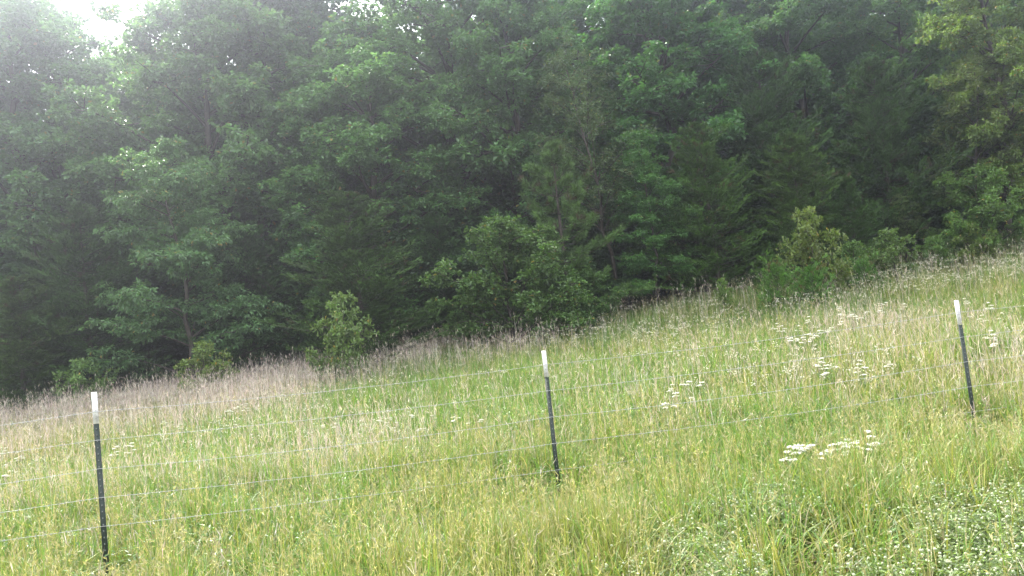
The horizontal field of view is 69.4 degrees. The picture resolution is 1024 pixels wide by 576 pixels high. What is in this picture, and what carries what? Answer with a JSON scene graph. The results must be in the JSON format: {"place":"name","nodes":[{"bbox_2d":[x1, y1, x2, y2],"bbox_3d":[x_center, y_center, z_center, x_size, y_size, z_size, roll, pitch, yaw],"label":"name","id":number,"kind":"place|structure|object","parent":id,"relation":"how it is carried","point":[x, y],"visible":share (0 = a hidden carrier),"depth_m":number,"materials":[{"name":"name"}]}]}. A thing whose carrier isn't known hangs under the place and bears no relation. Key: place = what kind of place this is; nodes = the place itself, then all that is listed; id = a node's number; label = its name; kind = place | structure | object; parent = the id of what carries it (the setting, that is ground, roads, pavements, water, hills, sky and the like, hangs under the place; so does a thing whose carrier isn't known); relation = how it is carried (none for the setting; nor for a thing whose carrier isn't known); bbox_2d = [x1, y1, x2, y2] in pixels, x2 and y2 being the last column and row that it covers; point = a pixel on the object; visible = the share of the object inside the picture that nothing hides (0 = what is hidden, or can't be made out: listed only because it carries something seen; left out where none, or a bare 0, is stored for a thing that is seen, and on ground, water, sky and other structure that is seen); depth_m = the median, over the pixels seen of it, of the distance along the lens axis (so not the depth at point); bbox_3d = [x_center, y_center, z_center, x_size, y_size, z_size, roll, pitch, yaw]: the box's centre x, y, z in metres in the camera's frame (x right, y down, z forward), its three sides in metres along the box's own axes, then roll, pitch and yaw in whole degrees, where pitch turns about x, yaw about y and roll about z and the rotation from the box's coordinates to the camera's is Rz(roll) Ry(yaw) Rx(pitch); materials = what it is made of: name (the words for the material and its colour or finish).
{"place":"outdoors","nodes":[
{"label":"outdoors","id":0,"kind":"place"},
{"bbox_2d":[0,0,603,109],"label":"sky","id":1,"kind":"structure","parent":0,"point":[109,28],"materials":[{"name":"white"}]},
{"bbox_2d":[0,358,1023,575],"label":"coarse grass","id":2,"kind":"structure","parent":0,"point":[678,471],"depth_m":6.81,"materials":[{"name":"green plant"}]},
{"bbox_2d":[0,232,1023,575],"bbox_3d":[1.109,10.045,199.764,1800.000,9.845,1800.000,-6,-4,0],"label":"ground","id":3,"kind":"structure","parent":0,"point":[753,405],"depth_m":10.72,"materials":[{"name":"green plant"}]},
{"bbox_2d":[0,257,90,404],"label":"understory shrub","id":4,"kind":"object","parent":3,"relation":"on","point":[14,270],"visible":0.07,"depth_m":27.53,"materials":[{"name":"green plant"}]},
{"bbox_2d":[0,272,108,416],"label":"redcedar tree","id":5,"kind":"object","parent":3,"relation":"on","point":[30,291],"visible":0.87,"depth_m":23.20,"materials":[{"name":"green plant"}]},
{"bbox_2d":[0,245,123,390],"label":"understory shrub","id":6,"kind":"object","parent":3,"relation":"on","point":[8,258],"visible":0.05,"depth_m":28.36,"materials":[{"name":"green plant"}]},
{"bbox_2d":[0,0,161,362],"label":"oak tree","id":7,"kind":"object","parent":3,"relation":"on","point":[19,19],"visible":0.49,"depth_m":28.70,"materials":[{"name":"green plant"}]},
{"bbox_2d":[0,0,167,314],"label":"oak tree","id":8,"kind":"object","parent":3,"relation":"on","point":[32,126],"visible":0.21,"depth_m":30.64,"materials":[{"name":"green plant"}]},
{"bbox_2d":[50,357,120,411],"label":"oak bush","id":9,"kind":"object","parent":3,"relation":"on","point":[75,378],"visible":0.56,"depth_m":21.97,"materials":[{"name":"green plant"}]},
{"bbox_2d":[0,199,173,400],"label":"redcedar tree","id":10,"kind":"object","parent":3,"relation":"on","point":[68,246],"visible":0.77,"depth_m":24.71,"materials":[{"name":"green plant"}]},
{"bbox_2d":[0,261,173,399],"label":"understory shrub","id":11,"kind":"object","parent":3,"relation":"on","point":[157,289],"visible":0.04,"depth_m":27.07,"materials":[{"name":"green plant"}]},
{"bbox_2d":[35,239,188,372],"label":"understory shrub","id":12,"kind":"object","parent":3,"relation":"on","point":[135,270],"visible":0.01,"depth_m":31.03,"materials":[{"name":"green plant"}]},
{"bbox_2d":[0,33,225,297],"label":"oak tree","id":13,"kind":"object","parent":3,"relation":"on","point":[129,104],"visible":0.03,"depth_m":33.61,"materials":[{"name":"green plant"}]},
{"bbox_2d":[36,303,191,395],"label":"understory shrub","id":14,"kind":"object","parent":3,"relation":"on","point":[160,340],"visible":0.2,"depth_m":26.88,"materials":[{"name":"green plant"}]},
{"bbox_2d":[69,134,303,382],"bbox_3d":[-10.466,-0.560,23.984,5.986,9.089,6.492,-9,-5,37],"label":"hickory tree","id":15,"kind":"object","parent":3,"relation":"on","point":[195,245],"visible":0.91,"depth_m":23.28,"materials":[{"name":"green plant"}]},
{"bbox_2d":[127,258,245,380],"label":"understory shrub","id":16,"kind":"object","parent":3,"relation":"on","point":[177,289],"visible":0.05,"depth_m":28.82,"materials":[{"name":"green plant"}]},
{"bbox_2d":[113,88,277,223],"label":"oak tree","id":17,"kind":"object","parent":3,"relation":"on","point":[164,135],"depth_m":34.98,"materials":[{"name":"green plant"}]},
{"bbox_2d":[39,0,370,354],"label":"oak tree","id":18,"kind":"object","parent":3,"relation":"on","point":[198,58],"visible":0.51,"depth_m":27.52,"materials":[{"name":"green plant"}]},
{"bbox_2d":[173,339,240,398],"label":"oak bush","id":19,"kind":"object","parent":3,"relation":"on","point":[204,347],"visible":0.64,"depth_m":20.70,"materials":[{"name":"green plant"}]},
{"bbox_2d":[153,277,322,381],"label":"understory shrub","id":20,"kind":"object","parent":3,"relation":"on","point":[179,295],"visible":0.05,"depth_m":26.96,"materials":[{"name":"green plant"}]},
{"bbox_2d":[149,219,330,380],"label":"redcedar tree","id":21,"kind":"object","parent":3,"relation":"on","point":[248,241],"visible":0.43,"depth_m":25.33,"materials":[{"name":"green plant"}]},
{"bbox_2d":[123,0,357,293],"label":"oak tree","id":22,"kind":"object","parent":3,"relation":"on","point":[261,20],"visible":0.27,"depth_m":29.68,"materials":[{"name":"green plant"}]},
{"bbox_2d":[180,243,349,378],"bbox_3d":[-7.951,0.995,27.489,6.640,5.340,6.730,-6,-4,-3],"label":"understory shrub","id":23,"kind":"object","parent":3,"relation":"on","point":[277,255],"visible":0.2,"depth_m":25.52,"materials":[{"name":"green plant"}]},
{"bbox_2d":[144,0,440,264],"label":"oak tree","id":24,"kind":"object","parent":3,"relation":"on","point":[318,7],"visible":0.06,"depth_m":32.76,"materials":[{"name":"green plant"}]},
{"bbox_2d":[230,12,414,242],"bbox_3d":[-9.333,-5.489,37.554,11.355,19.044,11.981,-6,-4,-9],"label":"oak tree","id":25,"kind":"object","parent":3,"relation":"on","point":[284,72],"visible":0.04,"depth_m":34.61,"materials":[{"name":"green plant"}]},
{"bbox_2d":[304,289,379,383],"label":"oak bush","id":26,"kind":"object","parent":3,"relation":"on","point":[334,339],"visible":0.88,"depth_m":19.67,"materials":[{"name":"green plant"}]},
{"bbox_2d":[264,249,441,367],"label":"understory shrub","id":27,"kind":"object","parent":3,"relation":"on","point":[295,270],"visible":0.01,"depth_m":26.21,"materials":[{"name":"green plant"}]},
{"bbox_2d":[253,190,465,362],"bbox_3d":[-4.463,-0.207,22.984,6.280,6.024,6.876,-7,-4,8],"label":"redcedar tree","id":28,"kind":"object","parent":3,"relation":"on","point":[345,241],"visible":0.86,"depth_m":22.37,"materials":[{"name":"green plant"}]},
{"bbox_2d":[279,194,453,345],"bbox_3d":[-4.199,-0.460,33.138,10.344,7.321,10.484,-6,-4,-5],"label":"understory shrub","id":29,"kind":"object","parent":3,"relation":"on","point":[386,223],"depth_m":31.04,"materials":[{"name":"green plant"}]},
{"bbox_2d":[255,23,492,321],"bbox_3d":[-5.121,-3.443,27.715,8.348,12.988,8.250,-5,-4,-15],"label":"oak tree","id":30,"kind":"object","parent":3,"relation":"on","point":[368,132],"visible":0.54,"depth_m":26.43,"materials":[{"name":"green plant"}]},
{"bbox_2d":[305,221,477,353],"bbox_3d":[-4.256,0.150,27.703,6.618,5.323,6.707,-8,-4,20],"label":"understory shrub","id":31,"kind":"object","parent":3,"relation":"on","point":[410,291],"visible":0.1,"depth_m":25.97,"materials":[{"name":"green plant"}]},
{"bbox_2d":[338,30,497,200],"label":"oak tree","id":32,"kind":"object","parent":3,"relation":"on","point":[434,66],"visible":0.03,"depth_m":35.61,"materials":[{"name":"green plant"}]},
{"bbox_2d":[272,0,596,284],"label":"oak tree","id":33,"kind":"object","parent":3,"relation":"on","point":[420,13],"visible":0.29,"depth_m":28.41,"materials":[{"name":"green plant"}]},
{"bbox_2d":[393,209,494,345],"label":"redcedar tree","id":34,"kind":"object","parent":3,"relation":"on","point":[436,220],"visible":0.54,"depth_m":25.70,"materials":[{"name":"green plant"}]},
{"bbox_2d":[414,1,530,148],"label":"oak tree","id":35,"kind":"object","parent":3,"relation":"on","point":[452,6],"depth_m":44.90,"materials":[{"name":"green plant"}]},
{"bbox_2d":[377,178,596,332],"bbox_3d":[-0.792,-1.198,28.877,9.878,6.898,9.747,-7,-4,13],"label":"understory shrub","id":36,"kind":"object","parent":3,"relation":"on","point":[469,218],"visible":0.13,"depth_m":26.82,"materials":[{"name":"green plant"}]},
{"bbox_2d":[437,213,567,337],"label":"understory shrub","id":37,"kind":"object","parent":3,"relation":"on","point":[474,267],"visible":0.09,"depth_m":25.58,"materials":[{"name":"green plant"}]},
{"bbox_2d":[384,0,630,273],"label":"oak tree","id":38,"kind":"object","parent":3,"relation":"on","point":[474,49],"visible":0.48,"depth_m":27.45,"materials":[{"name":"green plant"}]},
{"bbox_2d":[418,213,599,349],"bbox_3d":[0.011,0.073,22.122,5.386,4.548,5.262,-6,-4,1],"label":"oak shrub","id":39,"kind":"object","parent":3,"relation":"on","point":[501,238],"visible":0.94,"depth_m":21.00,"materials":[{"name":"green plant"}]},
{"bbox_2d":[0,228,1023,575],"bbox_3d":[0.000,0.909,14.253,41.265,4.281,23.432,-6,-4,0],"label":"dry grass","id":40,"kind":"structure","parent":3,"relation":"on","point":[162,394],"depth_m":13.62,"materials":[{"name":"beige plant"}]},
{"bbox_2d":[0,248,1023,575],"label":"leafy weeds","id":41,"kind":"object","parent":3,"relation":"on","point":[488,428],"visible":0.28,"depth_m":11.18,"materials":[{"name":"green plant"}]},
{"bbox_2d":[0,300,1023,574],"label":"wire fence","id":42,"kind":"object","parent":3,"relation":"on","point":[100,468],"visible":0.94,"depth_m":7.28,"materials":[{"name":"metal"}]},
{"bbox_2d":[413,24,611,179],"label":"oak tree","id":43,"kind":"object","parent":3,"relation":"on","point":[496,103],"depth_m":38.22,"materials":[{"name":"green plant"}]},
{"bbox_2d":[10,231,1023,458],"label":"wildflowers","id":44,"kind":"object","parent":3,"relation":"on","point":[626,341],"visible":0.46,"depth_m":17.38,"materials":[{"name":"white plant"}]},
{"bbox_2d":[497,204,654,314],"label":"understory shrub","id":45,"kind":"object","parent":3,"relation":"on","point":[604,255],"visible":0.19,"depth_m":26.15,"materials":[{"name":"green plant"}]},
{"bbox_2d":[513,138,652,325],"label":"pine tree","id":46,"kind":"object","parent":3,"relation":"on","point":[568,198],"visible":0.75,"depth_m":22.91,"materials":[{"name":"green plant"}]},
{"bbox_2d":[541,269,630,336],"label":"oak shrub","id":47,"kind":"object","parent":3,"relation":"on","point":[595,312],"visible":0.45,"depth_m":21.58,"materials":[{"name":"green plant"}]},
{"bbox_2d":[489,0,697,197],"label":"oak tree","id":48,"kind":"object","parent":3,"relation":"on","point":[580,20],"visible":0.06,"depth_m":35.27,"materials":[{"name":"green plant"}]},
{"bbox_2d":[530,34,659,312],"bbox_3d":[3.019,-3.719,25.185,4.182,9.956,4.442,-9,-4,33],"label":"sapling tree","id":49,"kind":"object","parent":3,"relation":"on","point":[572,85],"visible":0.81,"depth_m":25.30,"materials":[{"name":"green plant"}]},
{"bbox_2d":[567,195,661,305],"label":"understory shrub","id":50,"kind":"object","parent":3,"relation":"on","point":[627,244],"depth_m":27.93,"materials":[{"name":"green plant"}]},
{"bbox_2d":[557,185,712,305],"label":"understory shrub","id":51,"kind":"object","parent":3,"relation":"on","point":[612,207],"visible":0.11,"depth_m":27.25,"materials":[{"name":"green plant"}]},
{"bbox_2d":[558,0,738,189],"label":"oak tree","id":52,"kind":"object","parent":3,"relation":"on","point":[632,72],"visible":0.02,"depth_m":34.38,"materials":[{"name":"green plant"}]},
{"bbox_2d":[606,129,704,307],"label":"tree","id":53,"kind":"object","parent":3,"relation":"on","point":[645,170],"visible":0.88,"depth_m":24.26,"materials":[{"name":"green plant"}]},
{"bbox_2d":[538,0,792,297],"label":"oak tree","id":54,"kind":"object","parent":3,"relation":"on","point":[643,96],"visible":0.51,"depth_m":28.55,"materials":[{"name":"green plant"}]},
{"bbox_2d":[662,402,679,425],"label":"yarrow plant","id":55,"kind":"object","parent":3,"relation":"on","point":[666,407],"visible":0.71,"depth_m":9.15,"materials":[{"name":"white plant"}]},
{"bbox_2d":[667,384,675,409],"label":"yarrow plant","id":56,"kind":"object","parent":3,"relation":"on","point":[671,393],"visible":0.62,"depth_m":10.44,"materials":[{"name":"white plant"}]},
{"bbox_2d":[606,155,747,288],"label":"understory shrub","id":57,"kind":"object","parent":3,"relation":"on","point":[657,215],"visible":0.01,"depth_m":28.45,"materials":[{"name":"green plant"}]},
{"bbox_2d":[679,381,692,405],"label":"yarrow plant","id":58,"kind":"object","parent":3,"relation":"on","point":[686,390],"visible":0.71,"depth_m":10.40,"materials":[{"name":"white plant"}]},
{"bbox_2d":[620,121,806,298],"bbox_3d":[6.251,-2.492,24.923,6.271,6.348,5.928,-5,-4,-16],"label":"redcedar tree","id":59,"kind":"object","parent":3,"relation":"on","point":[700,140],"visible":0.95,"depth_m":24.25,"materials":[{"name":"green plant"}]},
{"bbox_2d":[612,163,823,296],"bbox_3d":[7.623,-2.205,27.436,6.995,5.551,6.902,-5,-4,-17],"label":"understory shrub","id":60,"kind":"object","parent":3,"relation":"on","point":[661,280],"visible":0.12,"depth_m":26.44,"materials":[{"name":"green plant"}]},
{"bbox_2d":[713,277,738,313],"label":"weed sapling","id":61,"kind":"object","parent":3,"relation":"on","point":[727,292],"visible":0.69,"depth_m":20.47,"materials":[{"name":"green plant"}]},
{"bbox_2d":[627,0,841,184],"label":"oak tree","id":62,"kind":"object","parent":3,"relation":"on","point":[741,18],"visible":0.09,"depth_m":31.53,"materials":[{"name":"green plant"}]},
{"bbox_2d":[642,128,859,281],"bbox_3d":[8.527,-2.873,27.839,7.871,6.330,7.977,-6,-4,2],"label":"understory shrub","id":63,"kind":"object","parent":3,"relation":"on","point":[744,146],"visible":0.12,"depth_m":26.37,"materials":[{"name":"green plant"}]},
{"bbox_2d":[748,251,810,309],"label":"cedar seedling","id":64,"kind":"object","parent":3,"relation":"on","point":[774,270],"visible":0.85,"depth_m":19.42,"materials":[{"name":"green plant"}]},
{"bbox_2d":[779,445,801,488],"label":"yarrow plant","id":65,"kind":"object","parent":3,"relation":"on","point":[799,453],"visible":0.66,"depth_m":6.56,"materials":[{"name":"white plant"}]},
{"bbox_2d":[784,447,801,474],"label":"yarrow plant","id":66,"kind":"object","parent":3,"relation":"on","point":[785,452],"visible":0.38,"depth_m":6.85,"materials":[{"name":"white plant"}]},
{"bbox_2d":[704,47,883,272],"bbox_3d":[9.875,-4.540,27.006,6.415,9.229,7.024,-9,-5,37],"label":"redcedar tree","id":67,"kind":"object","parent":3,"relation":"on","point":[763,102],"visible":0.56,"depth_m":26.69,"materials":[{"name":"green plant"}]},
{"bbox_2d":[792,444,806,472],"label":"yarrow plant","id":68,"kind":"object","parent":3,"relation":"on","point":[799,445],"visible":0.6,"depth_m":6.76,"materials":[{"name":"white plant"}]},
{"bbox_2d":[764,254,842,308],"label":"cedar seedling","id":69,"kind":"object","parent":3,"relation":"on","point":[811,272],"visible":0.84,"depth_m":18.88,"materials":[{"name":"green plant"}]},
{"bbox_2d":[689,0,921,224],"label":"oak tree","id":70,"kind":"object","parent":3,"relation":"on","point":[807,74],"visible":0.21,"depth_m":29.93,"materials":[{"name":"green plant"}]},
{"bbox_2d":[722,145,888,269],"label":"understory shrub","id":71,"kind":"object","parent":3,"relation":"on","point":[865,185],"visible":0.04,"depth_m":25.98,"materials":[{"name":"green plant"}]},
{"bbox_2d":[591,436,1023,575],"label":"flowering weeds","id":72,"kind":"object","parent":3,"relation":"on","point":[994,569],"visible":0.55,"depth_m":4.72,"materials":[{"name":"green plant"}]},
{"bbox_2d":[802,444,814,467],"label":"yarrow plant","id":73,"kind":"object","parent":3,"relation":"on","point":[808,447],"visible":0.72,"depth_m":6.90,"materials":[{"name":"white plant"}]},
{"bbox_2d":[747,128,881,280],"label":"redcedar tree","id":74,"kind":"object","parent":3,"relation":"on","point":[787,156],"visible":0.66,"depth_m":23.87,"materials":[{"name":"green plant"}]},
{"bbox_2d":[774,205,856,302],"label":"oak bush","id":75,"kind":"object","parent":3,"relation":"on","point":[813,252],"visible":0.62,"depth_m":20.02,"materials":[{"name":"green plant"}]},
{"bbox_2d":[777,0,866,109],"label":"oak tree","id":76,"kind":"object","parent":3,"relation":"on","point":[817,34],"visible":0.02,"depth_m":38.65,"materials":[{"name":"green plant"}]},
{"bbox_2d":[815,361,830,380],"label":"yarrow plant","id":77,"kind":"object","parent":3,"relation":"on","point":[820,362],"visible":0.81,"depth_m":10.47,"materials":[{"name":"white plant"}]},
{"bbox_2d":[820,372,829,391],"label":"yarrow plant","id":78,"kind":"object","parent":3,"relation":"on","point":[825,373],"visible":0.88,"depth_m":10.12,"materials":[{"name":"white plant"}]},
{"bbox_2d":[817,449,832,482],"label":"yarrow plant","id":79,"kind":"object","parent":3,"relation":"on","point":[821,455],"visible":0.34,"depth_m":6.50,"materials":[{"name":"white plant"}]},
{"bbox_2d":[824,364,839,388],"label":"yarrow plant","id":80,"kind":"object","parent":3,"relation":"on","point":[827,365],"visible":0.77,"depth_m":10.36,"materials":[{"name":"white plant"}]},
{"bbox_2d":[827,240,881,288],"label":"oak bush","id":81,"kind":"object","parent":3,"relation":"on","point":[857,256],"visible":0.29,"depth_m":20.88,"materials":[{"name":"green plant"}]},
{"bbox_2d":[823,176,890,272],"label":"redcedar tree","id":82,"kind":"object","parent":3,"relation":"on","point":[849,195],"visible":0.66,"depth_m":23.41,"materials":[{"name":"green plant"}]},
{"bbox_2d":[854,367,866,396],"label":"yarrow plant","id":83,"kind":"object","parent":3,"relation":"on","point":[860,379],"visible":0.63,"depth_m":9.88,"materials":[{"name":"white plant"}]},
{"bbox_2d":[856,360,868,382],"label":"yarrow plant","id":84,"kind":"object","parent":3,"relation":"on","point":[859,364],"visible":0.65,"depth_m":10.38,"materials":[{"name":"white plant"}]},
{"bbox_2d":[835,251,895,295],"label":"cedar seedling","id":85,"kind":"object","parent":3,"relation":"on","point":[863,264],"visible":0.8,"depth_m":19.83,"materials":[{"name":"green plant"}]},
{"bbox_2d":[788,89,946,224],"bbox_3d":[15.506,-4.525,32.390,10.861,7.686,11.007,-5,-4,-14],"label":"understory shrub","id":86,"kind":"object","parent":3,"relation":"on","point":[814,105],"visible":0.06,"depth_m":29.51,"materials":[{"name":"green plant"}]},
{"bbox_2d":[863,430,879,461],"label":"yarrow plant","id":87,"kind":"object","parent":3,"relation":"on","point":[868,436],"visible":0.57,"depth_m":6.86,"materials":[{"name":"white plant"}]},
{"bbox_2d":[855,227,921,286],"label":"oak bush","id":88,"kind":"object","parent":3,"relation":"on","point":[896,247],"visible":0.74,"depth_m":20.91,"materials":[{"name":"green plant"}]},
{"bbox_2d":[791,0,1019,94],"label":"oak tree","id":89,"kind":"object","parent":3,"relation":"on","point":[904,50],"visible":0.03,"depth_m":37.29,"materials":[{"name":"green plant"}]},
{"bbox_2d":[882,190,928,261],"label":"sapling tree","id":90,"kind":"object","parent":3,"relation":"on","point":[903,220],"visible":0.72,"depth_m":24.13,"materials":[{"name":"green plant"}]},
{"bbox_2d":[817,55,998,265],"bbox_3d":[13.193,-4.350,26.148,6.419,7.791,6.791,-5,-4,-20],"label":"redcedar tree","id":91,"kind":"object","parent":3,"relation":"on","point":[871,111],"visible":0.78,"depth_m":25.23,"materials":[{"name":"green plant"}]},
{"bbox_2d":[813,89,1023,255],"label":"understory shrub","id":92,"kind":"object","parent":3,"relation":"on","point":[919,119],"visible":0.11,"depth_m":26.34,"materials":[{"name":"green plant"}]},
{"bbox_2d":[816,0,1023,250],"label":"oak tree","id":93,"kind":"object","parent":3,"relation":"on","point":[901,18],"visible":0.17,"depth_m":29.43,"materials":[{"name":"green plant"}]},
{"bbox_2d":[825,76,1023,252],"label":"understory shrub","id":94,"kind":"object","parent":3,"relation":"on","point":[940,214],"visible":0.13,"depth_m":25.42,"materials":[{"name":"green plant"}]},
{"bbox_2d":[914,235,957,273],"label":"oak bush","id":95,"kind":"object","parent":3,"relation":"on","point":[942,252],"visible":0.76,"depth_m":22.45,"materials":[{"name":"green plant"}]},
{"bbox_2d":[872,0,1023,102],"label":"oak tree","id":96,"kind":"object","parent":3,"relation":"on","point":[932,5],"visible":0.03,"depth_m":32.17,"materials":[{"name":"green plant"}]},
{"bbox_2d":[903,51,1023,232],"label":"sapling tree","id":97,"kind":"object","parent":3,"relation":"on","point":[956,112],"visible":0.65,"depth_m":24.00,"materials":[{"name":"green plant"}]},
{"bbox_2d":[906,163,1023,262],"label":"oak shrub","id":98,"kind":"object","parent":3,"relation":"on","point":[997,209],"visible":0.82,"depth_m":22.88,"materials":[{"name":"green plant"}]},
{"bbox_2d":[912,0,1023,246],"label":"oak tree","id":99,"kind":"object","parent":3,"relation":"on","point":[979,38],"visible":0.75,"depth_m":24.07,"materials":[{"name":"green plant"}]},
{"bbox_2d":[946,222,999,267],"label":"oak bush","id":100,"kind":"object","parent":3,"relation":"on","point":[976,247],"visible":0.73,"depth_m":22.20,"materials":[{"name":"green plant"}]},
{"bbox_2d":[931,146,1023,240],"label":"understory shrub","id":101,"kind":"object","parent":3,"relation":"on","point":[1022,211],"visible":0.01,"depth_m":27.26,"materials":[{"name":"green plant"}]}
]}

